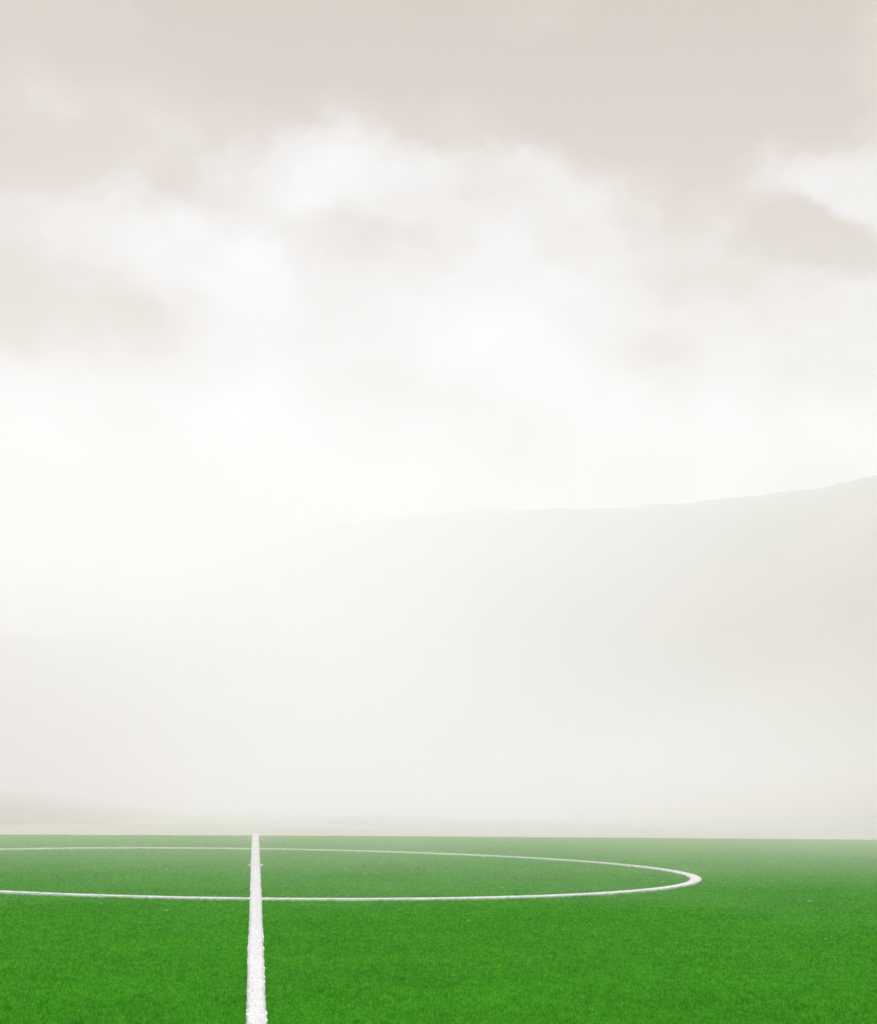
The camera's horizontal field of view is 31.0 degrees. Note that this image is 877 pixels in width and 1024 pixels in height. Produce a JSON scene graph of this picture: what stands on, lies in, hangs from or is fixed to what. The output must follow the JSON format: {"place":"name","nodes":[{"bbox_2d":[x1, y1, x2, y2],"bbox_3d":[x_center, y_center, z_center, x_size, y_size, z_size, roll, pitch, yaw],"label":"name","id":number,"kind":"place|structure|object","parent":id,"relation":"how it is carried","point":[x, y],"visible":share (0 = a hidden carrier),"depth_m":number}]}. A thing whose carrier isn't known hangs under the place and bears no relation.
{"place":"outdoors","nodes":[
{"label":"outdoors","id":0,"kind":"place"},
{"bbox_2d":[0,791,418,825],"bbox_3d":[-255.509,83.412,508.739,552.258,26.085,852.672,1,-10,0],"label":"hill","id":1,"kind":"structure","parent":0,"point":[22,809],"depth_m":429.33},
{"bbox_2d":[0,475,876,839],"bbox_3d":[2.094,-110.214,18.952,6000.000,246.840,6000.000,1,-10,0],"label":"hill","id":2,"kind":"structure","parent":0,"point":[704,669],"depth_m":718.25},
{"bbox_2d":[0,835,876,1023],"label":"grass","id":3,"kind":"structure","parent":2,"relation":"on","point":[471,1005],"depth_m":17.04},
{"bbox_2d":[246,834,267,1023],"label":"halfway line","id":4,"kind":"object","parent":3,"relation":"on","point":[256,1011],"visible":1,"depth_m":16.75},
{"bbox_2d":[0,847,701,900],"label":"circle","id":5,"kind":"object","parent":3,"relation":"on","point":[694,879],"visible":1,"depth_m":26.49},
{"bbox_2d":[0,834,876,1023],"bbox_3d":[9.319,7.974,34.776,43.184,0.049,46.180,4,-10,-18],"label":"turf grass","id":6,"kind":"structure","parent":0,"point":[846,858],"depth_m":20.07},
{"bbox_2d":[0,0,876,588],"label":"sky","id":7,"kind":"structure","parent":0,"point":[269,268]}
]}

